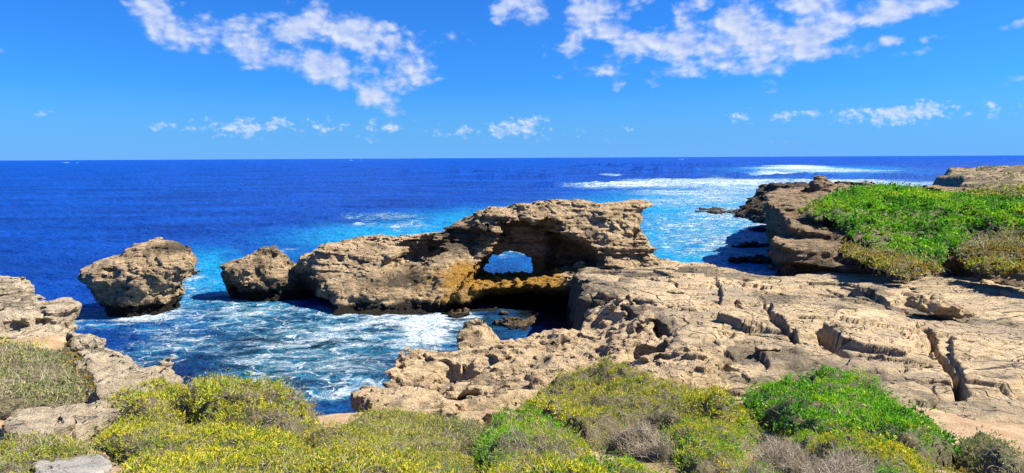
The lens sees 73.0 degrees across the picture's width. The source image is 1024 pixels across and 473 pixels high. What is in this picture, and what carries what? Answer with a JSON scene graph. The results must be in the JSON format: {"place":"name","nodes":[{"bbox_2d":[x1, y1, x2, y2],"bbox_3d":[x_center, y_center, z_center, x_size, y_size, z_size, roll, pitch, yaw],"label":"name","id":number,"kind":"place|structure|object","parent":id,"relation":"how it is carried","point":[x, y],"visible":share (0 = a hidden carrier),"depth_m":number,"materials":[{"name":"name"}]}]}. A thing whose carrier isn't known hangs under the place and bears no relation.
{"place":"outdoors","nodes":[
{"label":"outdoors","id":0,"kind":"place"},
{"bbox_2d":[0,155,1023,415],"bbox_3d":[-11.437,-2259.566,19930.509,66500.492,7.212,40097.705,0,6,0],"label":"sea","id":1,"kind":"structure","parent":0,"point":[62,223],"depth_m":157.81,"materials":[{"name":"liquid"}]},
{"bbox_2d":[78,237,198,317],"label":"sea stack","id":2,"kind":"object","parent":1,"relation":"in","point":[149,277],"visible":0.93,"depth_m":61.80,"materials":[{"name":"stone"}]},
{"bbox_2d":[219,245,313,301],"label":"sea rock","id":3,"kind":"object","parent":1,"relation":"in","point":[265,273],"visible":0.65,"depth_m":68.91,"materials":[{"name":"stone"}]},
{"bbox_2d":[441,307,469,318],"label":"mossy rock","id":4,"kind":"object","parent":1,"relation":"in","point":[460,313],"visible":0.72,"depth_m":61.57,"materials":[{"name":"stone"}]},
{"bbox_2d":[291,199,661,315],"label":"rock arch","id":5,"kind":"object","parent":1,"relation":"in","point":[560,242],"visible":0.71,"depth_m":68.03,"materials":[{"name":"stone"}]},
{"bbox_2d":[499,310,509,314],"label":"mossy rock","id":6,"kind":"object","parent":1,"relation":"in","point":[502,312],"visible":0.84,"depth_m":61.98,"materials":[{"name":"stone"}]},
{"bbox_2d":[492,316,535,330],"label":"mossy rock","id":7,"kind":"object","parent":1,"relation":"in","point":[512,323],"visible":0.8,"depth_m":58.11,"materials":[{"name":"stone"}]},
{"bbox_2d":[695,207,737,213],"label":"reef rock","id":8,"kind":"object","parent":1,"relation":"in","point":[712,210],"visible":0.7,"depth_m":175.55,"materials":[{"name":"brown stone"}]},
{"bbox_2d":[727,254,771,263],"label":"reef rock","id":9,"kind":"object","parent":1,"relation":"in","point":[758,258],"visible":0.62,"depth_m":91.12,"materials":[{"name":"brown stone"}]},
{"bbox_2d":[731,241,769,247],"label":"reef rock","id":10,"kind":"object","parent":1,"relation":"in","point":[752,244],"visible":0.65,"depth_m":106.57,"materials":[{"name":"brown stone"}]},
{"bbox_2d":[748,226,766,231],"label":"reef rock","id":11,"kind":"object","parent":1,"relation":"in","point":[760,229],"visible":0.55,"depth_m":131.69,"materials":[{"name":"brown stone"}]},
{"bbox_2d":[734,180,874,222],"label":"sea cliff","id":12,"kind":"structure","parent":1,"relation":"in","point":[751,208],"depth_m":162.51,"materials":[{"name":"brown stone"}]},
{"bbox_2d":[0,336,1023,472],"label":"ground","id":13,"kind":"structure","parent":0,"point":[1008,431],"depth_m":16.93,"materials":[{"name":"soil"}]},
{"bbox_2d":[0,275,34,296],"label":"layered cliff","id":14,"kind":"structure","parent":13,"relation":"on","point":[14,286],"depth_m":31.62,"materials":[{"name":"stone"}]},
{"bbox_2d":[0,331,51,350],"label":"coastal shrub","id":15,"kind":"object","parent":13,"relation":"on","point":[36,343],"visible":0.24,"depth_m":23.24,"materials":[{"name":"green plant"}]},
{"bbox_2d":[0,294,81,338],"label":"rock ledge","id":16,"kind":"object","parent":13,"relation":"on","point":[27,315],"visible":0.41,"depth_m":26.94,"materials":[{"name":"stone"}]},
{"bbox_2d":[0,335,92,419],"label":"coastal shrub","id":17,"kind":"object","parent":13,"relation":"on","point":[32,377],"visible":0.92,"depth_m":17.33,"materials":[{"name":"green plant"}]},
{"bbox_2d":[0,403,95,443],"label":"rock slab","id":18,"kind":"object","parent":13,"relation":"on","point":[36,419],"visible":0.36,"depth_m":12.36,"materials":[{"name":"stone"}]},
{"bbox_2d":[0,424,117,472],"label":"coastal shrub","id":19,"kind":"object","parent":13,"relation":"on","point":[19,455],"visible":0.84,"depth_m":9.58,"materials":[{"name":"green plant"}]},
{"bbox_2d":[32,454,112,472],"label":"grey stone","id":20,"kind":"object","parent":13,"relation":"on","point":[93,463],"visible":0.85,"depth_m":8.79,"materials":[{"name":"stone"}]},
{"bbox_2d":[58,342,95,400],"bbox_3d":[-12.138,3.996,19.643,1.595,1.588,10.219,-5,8,-37],"label":"coastal shrub","id":21,"kind":"object","parent":13,"relation":"on","point":[71,354],"visible":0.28,"depth_m":21.22,"materials":[{"name":"green plant"}]},
{"bbox_2d":[60,399,123,443],"bbox_3d":[-8.232,3.992,13.608,1.339,1.663,2.893,0,6,0],"label":"rock slab","id":22,"kind":"object","parent":13,"relation":"on","point":[85,423],"visible":0.29,"depth_m":12.92,"materials":[{"name":"stone"}]},
{"bbox_2d":[64,331,184,403],"bbox_3d":[-10.890,4.529,19.788,4.128,3.573,13.697,-4,8,-31],"label":"rock ledge","id":23,"kind":"object","parent":13,"relation":"on","point":[108,370],"visible":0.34,"depth_m":19.57,"materials":[{"name":"stone"}]},
{"bbox_2d":[99,374,191,424],"bbox_3d":[-8.427,3.751,15.985,2.283,2.311,8.084,-4,8,-32],"label":"coastal shrub","id":24,"kind":"object","parent":13,"relation":"on","point":[141,402],"visible":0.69,"depth_m":13.97,"materials":[{"name":"green plant"}]},
{"bbox_2d":[82,409,325,472],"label":"coastal shrub","id":25,"kind":"object","parent":13,"relation":"on","point":[157,444],"visible":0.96,"depth_m":9.59,"materials":[{"name":"yellow plant"}]},
{"bbox_2d":[173,365,328,441],"bbox_3d":[-5.362,3.560,13.947,2.872,2.416,7.044,-4,8,-30],"label":"coastal shrub","id":26,"kind":"object","parent":13,"relation":"on","point":[267,403],"visible":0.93,"depth_m":12.66,"materials":[{"name":"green plant"}]},
{"bbox_2d":[300,417,487,472],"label":"coastal shrub","id":27,"kind":"object","parent":13,"relation":"on","point":[341,450],"visible":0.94,"depth_m":8.48,"materials":[{"name":"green plant"}]},
{"bbox_2d":[338,400,491,451],"bbox_3d":[-2.020,4.065,14.210,3.606,2.722,7.288,0,6,0],"label":"coastal shrub","id":28,"kind":"object","parent":13,"relation":"on","point":[418,424],"visible":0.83,"depth_m":13.43,"materials":[{"name":"green plant"}]},
{"bbox_2d":[350,292,726,425],"bbox_3d":[1.580,7.358,30.632,15.722,8.392,25.811,0,6,0],"label":"honeycomb rock","id":29,"kind":"object","parent":13,"relation":"on","point":[483,367],"visible":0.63,"depth_m":31.79,"materials":[{"name":"stone"}]},
{"bbox_2d":[464,400,623,472],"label":"coastal shrub","id":30,"kind":"object","parent":13,"relation":"on","point":[527,442],"visible":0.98,"depth_m":8.61,"materials":[{"name":"green plant"}]},
{"bbox_2d":[506,354,756,452],"bbox_3d":[2.822,4.247,17.514,5.945,2.868,9.360,0,6,0],"label":"coastal shrub","id":31,"kind":"object","parent":13,"relation":"on","point":[595,403],"visible":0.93,"depth_m":16.05,"materials":[{"name":"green plant"}]},
{"bbox_2d":[600,448,671,472],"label":"coastal shrub","id":32,"kind":"object","parent":13,"relation":"on","point":[630,465],"visible":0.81,"depth_m":9.61,"materials":[{"name":"green plant"}]},
{"bbox_2d":[602,415,680,464],"bbox_3d":[2.438,3.968,13.201,1.613,1.818,4.851,0,6,0],"label":"dry bush","id":33,"kind":"object","parent":13,"relation":"on","point":[640,443],"visible":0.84,"depth_m":12.49,"materials":[{"name":"grey plant"}]},
{"bbox_2d":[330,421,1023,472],"bbox_3d":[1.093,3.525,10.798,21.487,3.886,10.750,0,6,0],"label":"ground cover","id":34,"kind":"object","parent":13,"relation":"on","point":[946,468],"visible":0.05,"depth_m":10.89,"materials":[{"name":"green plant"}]},
{"bbox_2d":[654,405,768,472],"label":"coastal shrub","id":35,"kind":"object","parent":13,"relation":"on","point":[706,446],"visible":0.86,"depth_m":11.64,"materials":[{"name":"green plant"}]},
{"bbox_2d":[731,451,785,472],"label":"coastal shrub","id":36,"kind":"object","parent":13,"relation":"on","point":[752,468],"visible":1,"depth_m":8.59,"materials":[{"name":"green plant"}]},
{"bbox_2d":[739,432,823,472],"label":"dry bush","id":37,"kind":"object","parent":13,"relation":"on","point":[787,457],"visible":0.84,"depth_m":10.54,"materials":[{"name":"grey plant"}]},
{"bbox_2d":[566,258,1023,424],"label":"rock platform","id":38,"kind":"object","parent":13,"relation":"on","point":[968,367],"visible":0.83,"depth_m":34.07,"materials":[{"name":"stone"}]},
{"bbox_2d":[666,266,677,270],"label":"loose slab","id":39,"kind":"object","parent":38,"relation":"on","point":[673,268],"depth_m":59.61,"materials":[{"name":"stone"}]},
{"bbox_2d":[666,290,685,293],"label":"loose slab","id":40,"kind":"object","parent":38,"relation":"on","point":[676,291],"depth_m":42.62,"materials":[{"name":"stone"}]},
{"bbox_2d":[714,338,734,347],"bbox_3d":[9.597,4.910,31.172,0.860,0.400,1.303,1,7,12],"label":"loose slab","id":41,"kind":"object","parent":38,"relation":"on","point":[727,343],"depth_m":31.11,"materials":[{"name":"stone"}]},
{"bbox_2d":[754,343,782,350],"bbox_3d":[10.778,4.695,29.055,1.220,0.272,0.701,0,6,0],"label":"loose slab","id":42,"kind":"object","parent":38,"relation":"on","point":[766,347],"depth_m":28.93,"materials":[{"name":"stone"}]},
{"bbox_2d":[847,283,858,287],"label":"loose slab","id":43,"kind":"object","parent":38,"relation":"on","point":[853,285],"depth_m":48.76,"materials":[{"name":"stone"}]},
{"bbox_2d":[904,293,974,318],"bbox_3d":[23.396,3.942,37.853,3.372,1.757,2.582,0,6,0],"label":"boulder","id":44,"kind":"object","parent":38,"relation":"on","point":[937,304],"visible":0.97,"depth_m":37.09,"materials":[{"name":"stone"}]},
{"bbox_2d":[936,267,947,275],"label":"boulder","id":45,"kind":"object","parent":38,"relation":"on","point":[945,273],"visible":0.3,"depth_m":60.27,"materials":[{"name":"grey stone"}]},
{"bbox_2d":[962,276,978,280],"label":"loose slab","id":46,"kind":"structure","parent":38,"relation":"on","point":[971,278],"depth_m":56.56,"materials":[{"name":"stone"}]},
{"bbox_2d":[980,279,999,284],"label":"loose slab","id":47,"kind":"structure","parent":38,"relation":"on","point":[987,281],"depth_m":53.87,"materials":[{"name":"stone"}]},
{"bbox_2d":[957,248,1023,292],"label":"hillside bush","id":48,"kind":"object","parent":38,"relation":"on","point":[996,265],"visible":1,"depth_m":50.21,"materials":[{"name":"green plant"}]},
{"bbox_2d":[999,290,1023,296],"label":"loose slab","id":49,"kind":"structure","parent":38,"relation":"on","point":[1008,293],"depth_m":47.21,"materials":[{"name":"stone"}]},
{"bbox_2d":[792,435,894,472],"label":"dry bush","id":50,"kind":"object","parent":13,"relation":"on","point":[844,464],"visible":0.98,"depth_m":7.15,"materials":[{"name":"grey plant"}]},
{"bbox_2d":[738,362,962,469],"bbox_3d":[7.273,3.966,15.836,4.169,3.417,10.672,2,7,20],"label":"green bush","id":51,"kind":"object","parent":13,"relation":"on","point":[821,399],"visible":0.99,"depth_m":14.27,"materials":[{"name":"green plant"}]},
{"bbox_2d":[772,420,939,472],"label":"green bush","id":52,"kind":"object","parent":13,"relation":"on","point":[904,459],"visible":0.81,"depth_m":9.55,"materials":[{"name":"green plant"}]},
{"bbox_2d":[921,461,983,472],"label":"coastal shrub","id":53,"kind":"object","parent":13,"relation":"on","point":[962,469],"visible":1,"depth_m":7.82,"materials":[{"name":"green plant"}]},
{"bbox_2d":[941,423,1023,472],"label":"coastal shrub","id":54,"kind":"object","parent":13,"relation":"on","point":[980,448],"visible":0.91,"depth_m":10.18,"materials":[{"name":"green plant"}]},
{"bbox_2d":[0,0,1023,160],"label":"sky","id":55,"kind":"structure","parent":0,"point":[80,79],"materials":[{"name":"blue"}]},
{"bbox_2d":[602,442,1022,472],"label":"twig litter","id":56,"kind":"object","parent":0,"point":[680,471],"depth_m":11.05,"materials":[{"name":"brown plant"}]},
{"bbox_2d":[762,183,1023,287],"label":"headland","id":57,"kind":"structure","parent":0,"point":[800,244],"depth_m":70.53,"materials":[{"name":"brown stone"}]},
{"bbox_2d":[800,175,835,192],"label":"rock outcrop","id":58,"kind":"object","parent":57,"relation":"on","point":[818,182],"visible":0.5,"depth_m":110.64,"materials":[{"name":"brown stone"}]},
{"bbox_2d":[796,193,840,221],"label":"hillside bush","id":59,"kind":"object","parent":57,"relation":"on","point":[811,210],"visible":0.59,"depth_m":74.53,"materials":[{"name":"green plant"}]},
{"bbox_2d":[851,180,875,186],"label":"rock outcrop","id":60,"kind":"object","parent":57,"relation":"on","point":[860,183],"visible":0.15,"depth_m":117.55,"materials":[{"name":"brown stone"}]},
{"bbox_2d":[837,235,949,283],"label":"hillside bush","id":61,"kind":"object","parent":57,"relation":"on","point":[894,264],"visible":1,"depth_m":50.37,"materials":[{"name":"green plant"}]},
{"bbox_2d":[808,181,1023,268],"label":"hillside bush","id":62,"kind":"object","parent":57,"relation":"on","point":[917,219],"visible":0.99,"depth_m":72.78,"materials":[{"name":"green plant"}]},
{"bbox_2d":[949,222,1023,260],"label":"hillside bush","id":63,"kind":"object","parent":57,"relation":"on","point":[1001,243],"visible":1,"depth_m":59.28,"materials":[{"name":"green plant"}]},
{"bbox_2d":[963,180,1023,199],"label":"hillside bush","id":64,"kind":"object","parent":57,"relation":"on","point":[1014,190],"visible":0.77,"depth_m":85.24,"materials":[{"name":"green plant"}]},
{"bbox_2d":[932,165,1023,189],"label":"hills","id":65,"kind":"structure","parent":0,"point":[958,177],"depth_m":179.28,"materials":[{"name":"beige stone"}]},
{"bbox_2d":[946,165,1021,187],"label":"hill heath","id":66,"kind":"object","parent":65,"relation":"on","point":[989,174],"visible":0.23,"depth_m":184.96,"materials":[{"name":"green plant"}]}
]}

